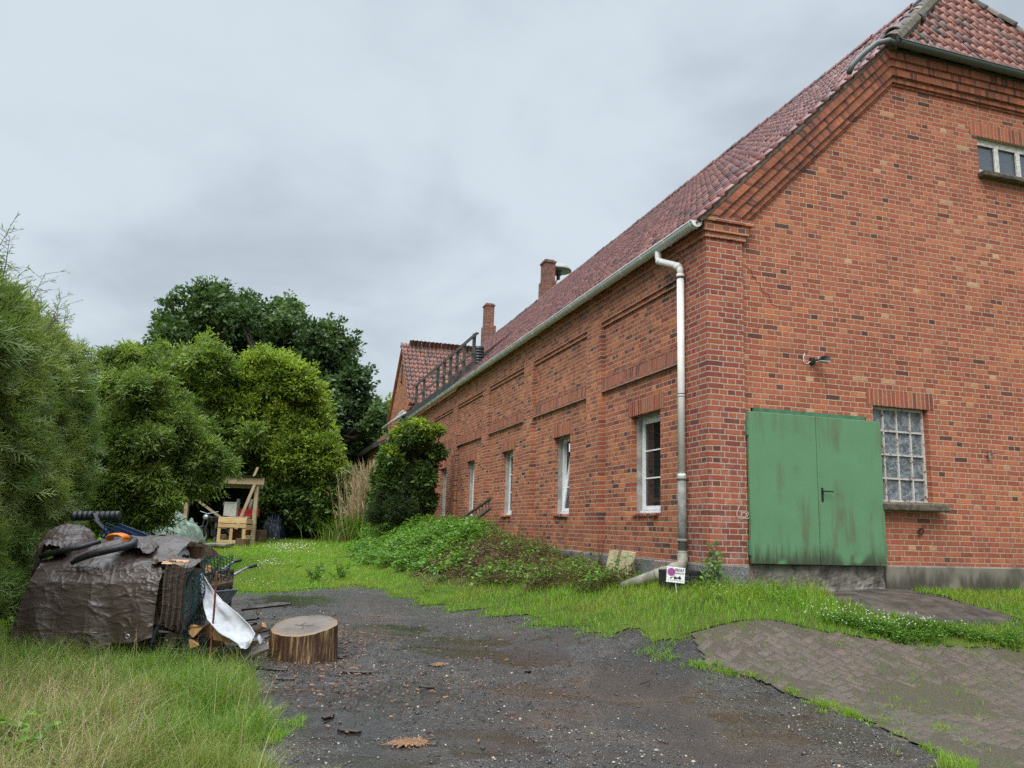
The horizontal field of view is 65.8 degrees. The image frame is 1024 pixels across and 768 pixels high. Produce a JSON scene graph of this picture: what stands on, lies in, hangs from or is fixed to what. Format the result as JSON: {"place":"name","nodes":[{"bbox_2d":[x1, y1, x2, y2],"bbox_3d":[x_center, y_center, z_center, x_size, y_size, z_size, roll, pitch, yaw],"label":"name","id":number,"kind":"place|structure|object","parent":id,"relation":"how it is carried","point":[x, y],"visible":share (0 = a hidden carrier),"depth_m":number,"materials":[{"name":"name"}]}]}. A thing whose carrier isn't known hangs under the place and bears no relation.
{"place":"outdoors","nodes":[
{"label":"outdoors","id":0,"kind":"place"},
{"bbox_2d":[0,530,1023,767],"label":"lawn","id":1,"kind":"structure","parent":0,"point":[660,605],"depth_m":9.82,"materials":[{"name":"plant"}]},
{"bbox_2d":[0,711,39,744],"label":"weed plant","id":2,"kind":"object","parent":1,"relation":"on","point":[9,723],"visible":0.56,"depth_m":4.72,"materials":[{"name":"green plant"}]},
{"bbox_2d":[13,721,71,761],"bbox_3d":[-2.791,2.087,4.611,0.282,0.242,0.291,-1,-11,16],"label":"weed plant","id":3,"kind":"object","parent":1,"relation":"on","point":[37,736],"visible":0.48,"depth_m":4.60,"materials":[{"name":"green plant"}]},
{"bbox_2d":[0,211,109,622],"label":"conifer hedge","id":4,"kind":"object","parent":1,"relation":"on","point":[50,444],"visible":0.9,"depth_m":10.47,"materials":[{"name":"green plant"}]},
{"bbox_2d":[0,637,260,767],"bbox_3d":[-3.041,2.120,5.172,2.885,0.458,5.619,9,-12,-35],"label":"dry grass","id":5,"kind":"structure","parent":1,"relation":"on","point":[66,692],"depth_m":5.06,"materials":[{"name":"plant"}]},
{"bbox_2d":[0,618,308,767],"bbox_3d":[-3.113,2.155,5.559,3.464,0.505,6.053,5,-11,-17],"label":"tall grass","id":6,"kind":"structure","parent":1,"relation":"on","point":[226,725],"depth_m":5.62,"materials":[{"name":"green plant"}]},
{"bbox_2d":[84,338,245,539],"bbox_3d":[-7.770,1.471,16.652,3.678,5.070,3.184,-3,-11,25],"label":"willow shrub","id":7,"kind":"object","parent":1,"relation":"on","point":[164,456],"visible":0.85,"depth_m":15.77,"materials":[{"name":"green plant"}]},
{"bbox_2d":[143,512,205,542],"bbox_3d":[-8.894,3.714,19.998,1.909,1.183,1.600,2,-10,0],"label":"tarpaulin heap","id":8,"kind":"object","parent":1,"relation":"on","point":[192,528],"visible":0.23,"depth_m":19.88,"materials":[{"name":"green plastic"}]},
{"bbox_2d":[159,534,219,559],"bbox_3d":[-7.858,3.822,18.467,1.807,0.596,1.200,2,-10,0],"label":"earth heap","id":9,"kind":"object","parent":1,"relation":"on","point":[209,552],"visible":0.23,"depth_m":18.50,"materials":[{"name":"brown soil"}]},
{"bbox_2d":[199,511,234,540],"bbox_3d":[-8.848,4.322,23.817,0.662,0.964,1.625,-5,-12,35],"label":"moped","id":10,"kind":"object","parent":1,"relation":"on","point":[210,520],"visible":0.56,"depth_m":23.65,"materials":[{"name":"black metal"}]},
{"bbox_2d":[207,543,234,547],"bbox_3d":[-8.145,4.511,21.994,0.600,0.165,0.803,2,-10,0],"label":"stone slab","id":11,"kind":"object","parent":1,"relation":"on","point":[220,544],"depth_m":21.72,"materials":[{"name":"stone"}]},
{"bbox_2d":[183,467,264,543],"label":"timber shed","id":12,"kind":"structure","parent":1,"relation":"on","point":[248,489],"depth_m":26.13,"materials":[{"name":"wood"}]},
{"bbox_2d":[221,528,241,539],"bbox_3d":[-8.857,4.753,24.965,0.612,0.504,0.611,5,-11,-17],"label":"log block","id":13,"kind":"object","parent":1,"relation":"on","point":[238,533],"depth_m":24.79,"materials":[{"name":"brown wood"}]},
{"bbox_2d":[216,517,251,543],"bbox_3d":[-8.325,4.421,23.854,0.868,0.785,0.752,2,-10,0],"label":"pine crate","id":14,"kind":"object","parent":1,"relation":"on","point":[233,520],"visible":0.84,"depth_m":23.52,"materials":[{"name":"beige wood"}]},
{"bbox_2d":[235,539,249,546],"bbox_3d":[-7.840,4.625,23.037,0.409,0.244,0.413,5,-11,-17],"label":"log block","id":15,"kind":"object","parent":1,"relation":"on","point":[241,542],"depth_m":22.88,"materials":[{"name":"brown wood"}]},
{"bbox_2d":[229,499,259,539],"bbox_3d":[-8.365,4.236,24.645,0.841,1.450,0.520,2,-10,0],"label":"red machine","id":16,"kind":"object","parent":1,"relation":"on","point":[248,513],"visible":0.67,"depth_m":24.71,"materials":[{"name":"paint"}]},
{"bbox_2d":[255,530,266,542],"bbox_3d":[-8.098,4.881,25.322,0.484,0.424,0.486,5,-11,-17],"label":"log block","id":17,"kind":"object","parent":1,"relation":"on","point":[260,535],"depth_m":25.13,"materials":[{"name":"brown wood"}]},
{"bbox_2d":[187,341,350,511],"bbox_3d":[-9.109,2.174,28.866,6.567,7.165,5.472,5,-11,-17],"label":"broadleaf tree","id":18,"kind":"object","parent":1,"relation":"on","point":[282,392],"visible":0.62,"depth_m":27.58,"materials":[{"name":"green plant"}]},
{"bbox_2d":[261,512,286,539],"bbox_3d":[-8.188,4.878,27.209,0.720,1.000,0.904,2,-10,0],"label":"blue bag","id":19,"kind":"object","parent":1,"relation":"on","point":[274,526],"visible":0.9,"depth_m":26.91,"materials":[{"name":"blue plastic"}]},
{"bbox_2d":[296,562,325,582],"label":"weed plant","id":20,"kind":"object","parent":1,"relation":"on","point":[315,573],"visible":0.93,"depth_m":15.25,"materials":[{"name":"green plant"}]},
{"bbox_2d":[320,556,354,579],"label":"weed plant","id":21,"kind":"object","parent":1,"relation":"on","point":[342,574],"visible":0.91,"depth_m":15.61,"materials":[{"name":"green plant"}]},
{"bbox_2d":[295,457,388,542],"bbox_3d":[-5.348,3.717,27.134,5.322,3.431,5.553,-2,-11,19],"label":"reed clump","id":22,"kind":"object","parent":1,"relation":"on","point":[348,529],"visible":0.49,"depth_m":26.54,"materials":[{"name":"plant"}]},
{"bbox_2d":[344,464,366,502],"bbox_3d":[-8.344,6.137,39.921,4.236,4.323,3.679,5,-11,-17],"label":"garden bush","id":23,"kind":"object","parent":1,"relation":"on","point":[348,474],"visible":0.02,"depth_m":39.05,"materials":[{"name":"green plant"}]},
{"bbox_2d":[356,392,392,444],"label":"broadleaf tree","id":24,"kind":"object","parent":1,"relation":"on","point":[388,405],"visible":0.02,"depth_m":61.62,"materials":[{"name":"green plant"}]},
{"bbox_2d":[410,569,438,591],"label":"weed plant","id":25,"kind":"object","parent":1,"relation":"on","point":[425,589],"visible":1,"depth_m":14.01,"materials":[{"name":"green plant"}]},
{"bbox_2d":[353,525,545,585],"bbox_3d":[-2.857,4.589,22.887,2.880,1.084,20.200,5,-11,-17],"label":"mound","id":26,"kind":"object","parent":1,"relation":"on","point":[426,572],"visible":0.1,"depth_m":15.45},
{"bbox_2d":[361,466,420,531],"bbox_3d":[-3.530,3.502,23.527,1.919,2.371,1.450,-6,-13,37],"label":"juniper bush","id":27,"kind":"object","parent":26,"relation":"on","point":[395,507],"visible":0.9,"depth_m":23.21,"materials":[{"name":"green plant"}]},
{"bbox_2d":[365,416,451,525],"bbox_3d":[-3.357,2.701,24.068,2.267,3.585,2.686,11,-14,-41],"label":"leafy shrub","id":28,"kind":"object","parent":26,"relation":"on","point":[425,476],"visible":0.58,"depth_m":23.47,"materials":[{"name":"green plant"}]},
{"bbox_2d":[379,415,447,526],"bbox_3d":[-2.989,2.639,23.433,2.193,3.568,0.981,0,-10,11],"label":"sapling","id":29,"kind":"object","parent":26,"relation":"on","point":[436,430],"visible":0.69,"depth_m":23.47,"materials":[{"name":"green plant"}]},
{"bbox_2d":[338,512,643,585],"bbox_3d":[-2.749,4.062,21.299,3.798,1.440,22.560,5,-11,-17],"label":"nettle cover","id":30,"kind":"object","parent":26,"relation":"on","point":[369,549],"visible":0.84,"depth_m":17.80,"materials":[{"name":"green plant"}]},
{"bbox_2d":[458,497,491,520],"bbox_3d":[-1.054,3.447,20.995,0.080,0.793,3.648,5,-11,-17],"label":"railing","id":31,"kind":"object","parent":30,"relation":"on","point":[481,505],"visible":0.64,"depth_m":20.09,"materials":[{"name":"grey metal"}]},
{"bbox_2d":[412,524,640,599],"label":"weeds","id":32,"kind":"object","parent":26,"relation":"on","point":[583,570],"visible":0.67,"depth_m":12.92,"materials":[{"name":"green plant"}]},
{"bbox_2d":[605,550,619,570],"bbox_3d":[1.592,2.897,12.624,0.173,0.483,0.314,5,-11,-17],"label":"concrete slab","id":33,"kind":"object","parent":1,"relation":"on","point":[613,554],"depth_m":12.59,"materials":[{"name":"beige concrete"}]},
{"bbox_2d":[617,550,635,574],"bbox_3d":[1.727,2.799,12.084,0.188,0.500,0.409,5,-11,-17],"label":"concrete slab","id":34,"kind":"object","parent":1,"relation":"on","point":[628,559],"depth_m":12.05,"materials":[{"name":"beige concrete"}]},
{"bbox_2d":[240,538,1023,646],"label":"clover","id":35,"kind":"object","parent":1,"relation":"on","point":[939,632],"depth_m":9.07,"materials":[{"name":"green plant"}]},
{"bbox_2d":[666,566,684,592],"bbox_3d":[2.033,2.518,9.842,0.241,0.486,0.049,2,-10,0],"label":"parking sign","id":36,"kind":"object","parent":1,"relation":"on","point":[675,575],"visible":0.98,"depth_m":9.85,"materials":[{"name":"white plastic"}]},
{"bbox_2d":[659,569,702,591],"bbox_3d":[2.181,2.539,10.231,0.464,0.262,0.340,5,-11,-17],"label":"plastic crate","id":37,"kind":"object","parent":1,"relation":"on","point":[663,574],"visible":0.53,"depth_m":10.13,"materials":[{"name":"plastic"}]},
{"bbox_2d":[683,578,809,605],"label":"weeds","id":38,"kind":"object","parent":1,"relation":"on","point":[777,591],"visible":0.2,"depth_m":9.67,"materials":[{"name":"green plant"}]},
{"bbox_2d":[0,0,1023,451],"label":"sky","id":39,"kind":"structure","parent":0,"point":[404,169],"materials":[{"name":"grey"}]},
{"bbox_2d":[4,564,1022,767],"bbox_3d":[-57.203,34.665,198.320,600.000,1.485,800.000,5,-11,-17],"label":"ground","id":40,"kind":"structure","parent":0,"point":[780,749],"depth_m":6.61,"materials":[{"name":"grey gravel"}]},
{"bbox_2d":[0,611,13,639],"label":"weed plant","id":41,"kind":"object","parent":40,"relation":"on","point":[10,620],"visible":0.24,"depth_m":8.43,"materials":[{"name":"green plant"}]},
{"bbox_2d":[35,568,234,657],"bbox_3d":[-3.952,2.386,8.345,1.672,0.845,1.086,2,-10,0],"label":"container","id":42,"kind":"object","parent":40,"relation":"on","point":[169,636],"visible":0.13,"depth_m":7.91,"materials":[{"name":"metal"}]},
{"bbox_2d":[9,535,208,654],"bbox_3d":[-4.209,2.167,8.311,1.492,1.173,1.333,2,-10,1],"label":"brown tarpaulin","id":43,"kind":"object","parent":42,"relation":"on","point":[106,597],"visible":0.87,"depth_m":7.76,"materials":[{"name":"plastic"}]},
{"bbox_2d":[33,538,75,550],"bbox_3d":[-4.657,1.653,8.159,0.346,0.140,0.400,2,-10,0],"label":"tarpaulin bundle","id":44,"kind":"object","parent":43,"relation":"on","point":[60,542],"visible":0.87,"depth_m":8.01,"materials":[{"name":"grey plastic"}]},
{"bbox_2d":[29,523,95,566],"bbox_3d":[-4.660,1.724,8.346,0.546,0.509,0.520,2,-10,0],"label":"tarpaulin bundle","id":45,"kind":"object","parent":43,"relation":"on","point":[79,534],"visible":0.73,"depth_m":8.20,"materials":[{"name":"grey plastic"}]},
{"bbox_2d":[38,540,100,559],"bbox_3d":[-4.483,1.677,8.013,0.579,0.217,0.118,3,-10,-7],"label":"black hose","id":46,"kind":"object","parent":43,"relation":"on","point":[56,551],"visible":1,"depth_m":7.97,"materials":[{"name":"plastic"}]},
{"bbox_2d":[70,536,137,564],"bbox_3d":[-4.060,1.672,7.938,0.564,0.293,0.350,11,-14,-41],"label":"black hose","id":47,"kind":"object","parent":43,"relation":"on","point":[132,542],"visible":0.98,"depth_m":7.85,"materials":[{"name":"plastic"}]},
{"bbox_2d":[105,533,129,541],"bbox_3d":[-4.003,1.556,8.049,0.170,0.084,0.181,2,-10,0],"label":"orange handle","id":48,"kind":"object","parent":43,"relation":"on","point":[124,536],"visible":1,"depth_m":8.01,"materials":[{"name":"plastic"}]},
{"bbox_2d":[99,522,148,538],"bbox_3d":[-4.327,1.694,8.848,0.416,0.282,0.315,2,-10,0],"label":"folding crate","id":49,"kind":"object","parent":43,"relation":"on","point":[122,528],"visible":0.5,"depth_m":8.72,"materials":[{"name":"blue plastic"}]},
{"bbox_2d":[91,513,109,534],"bbox_3d":[-4.594,1.567,8.847,0.352,0.244,0.065,-4,-12,29],"label":"folded frame","id":50,"kind":"object","parent":49,"relation":"on","point":[96,520],"visible":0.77,"depth_m":8.86,"materials":[{"name":"black metal"}]},
{"bbox_2d":[70,511,93,520],"bbox_3d":[-4.884,1.501,9.000,0.241,0.122,0.112,2,-10,1],"label":"ribbed pad","id":51,"kind":"object","parent":50,"relation":"on","point":[80,516],"visible":0.98,"depth_m":8.96,"materials":[{"name":"black plastic"}]},
{"bbox_2d":[94,511,121,520],"bbox_3d":[-4.599,1.501,9.000,0.289,0.124,0.112,2,-10,1],"label":"ribbed pad","id":52,"kind":"object","parent":50,"relation":"on","point":[109,515],"visible":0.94,"depth_m":8.96,"materials":[{"name":"black plastic"}]},
{"bbox_2d":[122,539,159,552],"bbox_3d":[-3.885,1.693,8.309,0.426,0.141,0.500,2,-10,0],"label":"tarpaulin bundle","id":53,"kind":"object","parent":43,"relation":"on","point":[148,545],"visible":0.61,"depth_m":8.13,"materials":[{"name":"grey plastic"}]},
{"bbox_2d":[148,554,200,568],"bbox_3d":[-3.418,1.808,8.055,0.466,0.146,0.320,2,-10,0],"label":"tarpaulin scrap","id":54,"kind":"object","parent":43,"relation":"on","point":[158,558],"visible":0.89,"depth_m":7.95,"materials":[{"name":"grey plastic"}]},
{"bbox_2d":[106,644,146,651],"bbox_3d":[-3.913,2.643,8.059,0.113,0.196,0.425,-6,-13,38],"label":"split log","id":55,"kind":"object","parent":42,"relation":"in","point":[125,649],"visible":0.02,"depth_m":7.96,"materials":[{"name":"brown wood"}]},
{"bbox_2d":[126,643,145,652],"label":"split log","id":56,"kind":"object","parent":42,"relation":"in","point":[133,650],"visible":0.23,"depth_m":7.86,"materials":[{"name":"brown wood"}]},
{"bbox_2d":[153,611,160,624],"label":"split log","id":57,"kind":"object","parent":42,"relation":"in","point":[157,618],"visible":0.26,"depth_m":7.86,"materials":[{"name":"brown wood"}]},
{"bbox_2d":[157,623,174,638],"bbox_3d":[-3.449,2.535,8.040,0.105,0.245,0.438,-2,-11,19],"label":"split log","id":58,"kind":"object","parent":42,"relation":"in","point":[163,635],"visible":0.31,"depth_m":7.88,"materials":[{"name":"brown wood"}]},
{"bbox_2d":[158,639,183,653],"bbox_3d":[-3.416,2.692,8.066,0.122,0.240,0.445,-3,-11,23],"label":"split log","id":59,"kind":"object","parent":42,"relation":"in","point":[177,646],"visible":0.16,"depth_m":7.96,"materials":[{"name":"brown wood"}]},
{"bbox_2d":[161,559,189,568],"bbox_3d":[-3.375,1.811,7.941,0.261,0.100,0.162,4,-10,-12],"label":"split log","id":60,"kind":"object","parent":42,"relation":"on","point":[164,564],"visible":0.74,"depth_m":7.88,"materials":[{"name":"brown wood"}]},
{"bbox_2d":[177,547,190,557],"bbox_3d":[-3.718,1.802,8.609,0.366,0.208,0.440,2,-10,0],"label":"plastic sheet","id":61,"kind":"object","parent":42,"relation":"on","point":[184,550],"visible":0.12,"depth_m":8.61,"materials":[{"name":"plastic"}]},
{"bbox_2d":[159,558,209,632],"bbox_3d":[-3.308,2.127,8.039,0.300,0.704,0.544,2,-10,0],"label":"tarpaulin flap","id":62,"kind":"object","parent":42,"relation":"hanging from","point":[173,591],"visible":0.81,"depth_m":7.81,"materials":[{"name":"brown plastic"}]},
{"bbox_2d":[186,547,204,573],"bbox_3d":[-3.576,2.097,8.888,0.193,0.534,0.192,5,-11,-17],"label":"log block","id":63,"kind":"object","parent":42,"relation":"on","point":[196,552],"depth_m":8.84,"materials":[{"name":"brown wood"}]},
{"bbox_2d":[181,554,233,662],"bbox_3d":[-3.073,2.299,8.183,0.233,1.033,1.238,1,-10,3],"label":"green net","id":64,"kind":"object","parent":42,"relation":"hanging from","point":[198,609],"visible":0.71,"depth_m":7.72,"materials":[{"name":"green plastic"}]},
{"bbox_2d":[200,573,254,648],"bbox_3d":[-2.806,2.200,7.687,0.642,0.682,0.229,-1,-10,13],"label":"plastic sheet","id":65,"kind":"object","parent":42,"relation":"hanging from","point":[232,624],"visible":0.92,"depth_m":7.71,"materials":[{"name":"white plastic"}]},
{"bbox_2d":[147,558,256,658],"bbox_3d":[-3.373,2.424,8.681,0.638,0.930,1.910,0,-10,10],"label":"wheelbarrow","id":66,"kind":"object","parent":40,"relation":"on","point":[225,595],"visible":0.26,"depth_m":8.50,"materials":[{"name":"metal"}]},
{"bbox_2d":[141,325,271,475],"bbox_3d":[-11.413,1.752,27.687,5.863,7.356,5.412,5,-11,-17],"label":"broadleaf tree","id":67,"kind":"object","parent":40,"relation":"on","point":[200,361],"visible":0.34,"depth_m":26.86,"materials":[{"name":"green plant"}]},
{"bbox_2d":[209,572,217,656],"bbox_3d":[-2.866,2.227,7.601,0.024,0.836,0.132,4,-11,-14],"label":"iron rod","id":68,"kind":"object","parent":40,"relation":"on","point":[214,605],"visible":0.78,"depth_m":7.59,"materials":[{"name":"brown metal"}]},
{"bbox_2d":[185,642,254,663],"bbox_3d":[-2.934,2.705,7.998,0.530,0.136,0.583,2,-10,0],"label":"wooden pallet","id":69,"kind":"object","parent":40,"relation":"on","point":[227,647],"visible":0.26,"depth_m":7.78,"materials":[{"name":"brown wood"}]},
{"bbox_2d":[189,636,205,647],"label":"split log","id":70,"kind":"object","parent":69,"relation":"on","point":[192,641],"visible":0.55,"depth_m":7.68,"materials":[{"name":"brown wood"}]},
{"bbox_2d":[185,617,209,637],"bbox_3d":[-3.101,2.411,7.848,0.182,0.155,0.379,2,-10,-2],"label":"split log","id":71,"kind":"object","parent":70,"relation":"on","point":[194,630],"visible":0.63,"depth_m":7.68,"materials":[{"name":"brown wood"}]},
{"bbox_2d":[200,625,214,636],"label":"split log","id":72,"kind":"object","parent":70,"relation":"on","point":[208,630],"depth_m":7.87,"materials":[{"name":"brown wood"}]},
{"bbox_2d":[200,637,225,645],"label":"split log","id":73,"kind":"object","parent":69,"relation":"on","point":[218,643],"visible":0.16,"depth_m":7.92,"materials":[{"name":"brown wood"}]},
{"bbox_2d":[238,636,264,645],"bbox_3d":[-2.645,2.605,8.001,0.262,0.100,0.127,8,-12,-32],"label":"split log","id":74,"kind":"object","parent":69,"relation":"on","point":[254,642],"visible":0.41,"depth_m":7.99,"materials":[{"name":"brown wood"}]},
{"bbox_2d":[213,516,251,541],"bbox_3d":[-8.710,4.548,24.629,1.003,0.840,0.600,2,-10,0],"label":"work bench","id":75,"kind":"object","parent":40,"relation":"on","point":[216,525],"visible":0.16,"depth_m":24.39,"materials":[{"name":"wood"}]},
{"bbox_2d":[223,502,240,515],"bbox_3d":[-8.743,3.907,24.694,0.422,0.433,0.320,2,-10,0],"label":"grey box","id":76,"kind":"object","parent":75,"relation":"on","point":[231,508],"visible":0.88,"depth_m":24.55,"materials":[{"name":"paint"}]},
{"bbox_2d":[240,640,269,660],"bbox_3d":[-2.497,2.598,7.689,0.276,0.200,0.133,5,-11,-17],"label":"split log","id":77,"kind":"object","parent":40,"relation":"on","point":[262,647],"visible":0.9,"depth_m":7.66,"materials":[{"name":"grey wood"}]},
{"bbox_2d":[213,630,234,642],"bbox_3d":[-2.752,2.480,7.769,0.361,0.128,0.122,1,-10,3],"label":"split log","id":78,"kind":"object","parent":77,"relation":"on","point":[217,636],"visible":0.45,"depth_m":7.73,"materials":[{"name":"brown wood"}]},
{"bbox_2d":[252,622,265,633],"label":"split log","id":79,"kind":"object","parent":78,"relation":"on","point":[259,628],"visible":0.57,"depth_m":7.83,"materials":[{"name":"brown wood"}]},
{"bbox_2d":[134,274,389,471],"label":"oak tree","id":80,"kind":"object","parent":40,"relation":"on","point":[237,321],"visible":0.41,"depth_m":45.21,"materials":[{"name":"green plant"}]},
{"bbox_2d":[241,602,291,610],"bbox_3d":[-2.789,2.530,9.001,0.544,0.108,0.252,3,-10,-5],"label":"bark slab","id":81,"kind":"object","parent":40,"relation":"on","point":[267,605],"depth_m":8.92,"materials":[{"name":"wood"}]},
{"bbox_2d":[254,666,287,671],"bbox_3d":[-2.331,2.744,7.641,0.360,0.031,0.099,-1,-11,14],"label":"bark slab","id":82,"kind":"object","parent":40,"relation":"on","point":[270,668],"depth_m":7.61,"materials":[{"name":"wood"}]},
{"bbox_2d":[272,677,296,680],"bbox_3d":[-2.065,2.677,7.199,0.220,0.030,0.090,2,-10,-3],"label":"bark slab","id":83,"kind":"object","parent":40,"relation":"on","point":[285,678],"depth_m":7.17,"materials":[{"name":"wood"}]},
{"bbox_2d":[267,615,337,663],"bbox_3d":[-2.204,2.700,8.382,0.734,0.429,0.738,5,-11,-17],"label":"chopping block","id":84,"kind":"object","parent":40,"relation":"on","point":[307,639],"depth_m":8.16,"materials":[{"name":"brown wood"}]},
{"bbox_2d":[256,455,350,538],"bbox_3d":[-7.726,4.032,28.568,3.942,4.554,4.059,5,-11,-17],"label":"laurel bush","id":85,"kind":"object","parent":40,"relation":"on","point":[291,503],"visible":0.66,"depth_m":27.42,"materials":[{"name":"green plant"}]},
{"bbox_2d":[321,713,334,719],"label":"bark slab","id":86,"kind":"object","parent":40,"relation":"on","point":[326,716],"depth_m":5.94,"materials":[{"name":"wood"}]},
{"bbox_2d":[337,728,361,732],"bbox_3d":[-1.151,2.450,5.605,0.180,0.025,0.060,0,-10,12],"label":"bark slab","id":87,"kind":"object","parent":40,"relation":"on","point":[351,730],"depth_m":5.59,"materials":[{"name":"wood"}]},
{"bbox_2d":[341,669,374,673],"bbox_3d":[-1.478,2.764,7.623,0.320,0.038,0.139,2,-10,-1],"label":"bark slab","id":88,"kind":"object","parent":40,"relation":"on","point":[361,671],"depth_m":7.58,"materials":[{"name":"grey wood"}]},
{"bbox_2d":[356,438,386,475],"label":"brick annex","id":89,"kind":"object","parent":40,"relation":"on","point":[371,451],"visible":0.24,"depth_m":43.01,"materials":[{"name":"brick"}]},
{"bbox_2d":[380,734,434,747],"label":"sawdust shavings","id":90,"kind":"object","parent":40,"relation":"on","point":[406,741],"visible":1,"depth_m":5.31,"materials":[{"name":"brown wood"}]},
{"bbox_2d":[227,587,753,756],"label":"wood crumbs","id":91,"kind":"object","parent":40,"relation":"on","point":[318,676],"visible":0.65,"depth_m":7.32,"materials":[{"name":"brown wood"}]},
{"bbox_2d":[13,585,1016,767],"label":"fringe grass","id":92,"kind":"structure","parent":40,"relation":"on","point":[287,732],"depth_m":6.60,"materials":[{"name":"green plant"}]},
{"bbox_2d":[229,588,937,767],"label":"gravel stones","id":93,"kind":"object","parent":40,"relation":"on","point":[548,760],"visible":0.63,"depth_m":5.97,"materials":[{"name":"grey gravel"}]},
{"bbox_2d":[377,0,1023,593],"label":"brick building","id":94,"kind":"structure","parent":40,"relation":"on","point":[857,214],"depth_m":12.04,"materials":[{"name":"red brick"}]},
{"bbox_2d":[506,453,512,514],"bbox_3d":[0.215,2.437,19.402,0.425,1.960,1.320,5,-11,-17],"label":"window","id":95,"kind":"structure","parent":94,"relation":"in","point":[511,454],"depth_m":19.63,"materials":[{"name":"white plastic"}]},
{"bbox_2d":[555,263,571,280],"bbox_3d":[2.123,-4.176,36.675,1.240,2.919,1.240,5,-11,-17],"label":"roof siren","id":96,"kind":"object","parent":94,"relation":"on","point":[562,269],"visible":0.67,"depth_m":36.70,"materials":[{"name":"metal"}]},
{"bbox_2d":[561,438,569,513],"bbox_3d":[1.326,1.842,15.903,0.425,1.960,1.320,5,-11,-17],"label":"window","id":97,"kind":"structure","parent":94,"relation":"in","point":[566,475],"depth_m":16.19,"materials":[{"name":"white plastic"}]},
{"bbox_2d":[640,415,660,512],"bbox_3d":[2.421,1.256,12.454,0.425,1.960,1.410,5,-11,-17],"label":"window","id":98,"kind":"structure","parent":94,"relation":"in","point":[651,495],"depth_m":12.59,"materials":[{"name":"white plastic"}]},
{"bbox_2d":[745,407,887,565],"bbox_3d":[4.189,1.414,10.851,2.218,2.086,0.192,5,-11,-17],"label":"green door","id":99,"kind":"structure","parent":94,"relation":"in","point":[816,493],"depth_m":10.81,"materials":[{"name":"paint"}]},
{"bbox_2d":[803,353,830,363],"bbox_3d":[4.309,-0.361,11.195,0.335,0.157,0.195,5,-11,-17],"label":"wall lamp","id":100,"kind":"object","parent":94,"relation":"attached to","point":[822,359],"visible":1,"depth_m":11.21,"materials":[{"name":"black metal"}]},
{"bbox_2d":[872,406,949,511],"bbox_3d":[5.728,1.088,11.490,1.138,1.519,0.345,5,-11,-17],"label":"iron window","id":101,"kind":"structure","parent":94,"relation":"in","point":[903,443],"depth_m":11.62,"materials":[{"name":"metal"}]},
{"bbox_2d":[977,139,1023,186],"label":"attic window","id":102,"kind":"structure","parent":94,"relation":"in","point":[997,162],"depth_m":13.13,"materials":[{"name":"white paint"}]},
{"bbox_2d":[695,542,731,591],"bbox_3d":[2.578,2.354,10.098,0.502,0.676,0.311,5,-11,-17],"label":"wall creeper","id":103,"kind":"object","parent":40,"relation":"on","point":[714,570],"depth_m":10.09,"materials":[{"name":"green plant"}]},
{"bbox_2d":[823,589,1017,624],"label":"concrete ramp","id":104,"kind":"structure","parent":40,"relation":"on","point":[922,605],"depth_m":9.89,"materials":[{"name":"grey concrete"}]},
{"bbox_2d":[691,619,1023,767],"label":"paving","id":105,"kind":"structure","parent":0,"point":[919,721],"depth_m":7.87,"materials":[{"name":"stone"}]},
{"bbox_2d":[632,645,911,741],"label":"edge grass","id":106,"kind":"structure","parent":105,"relation":"on","point":[789,689],"depth_m":7.71,"materials":[{"name":"green plant"}]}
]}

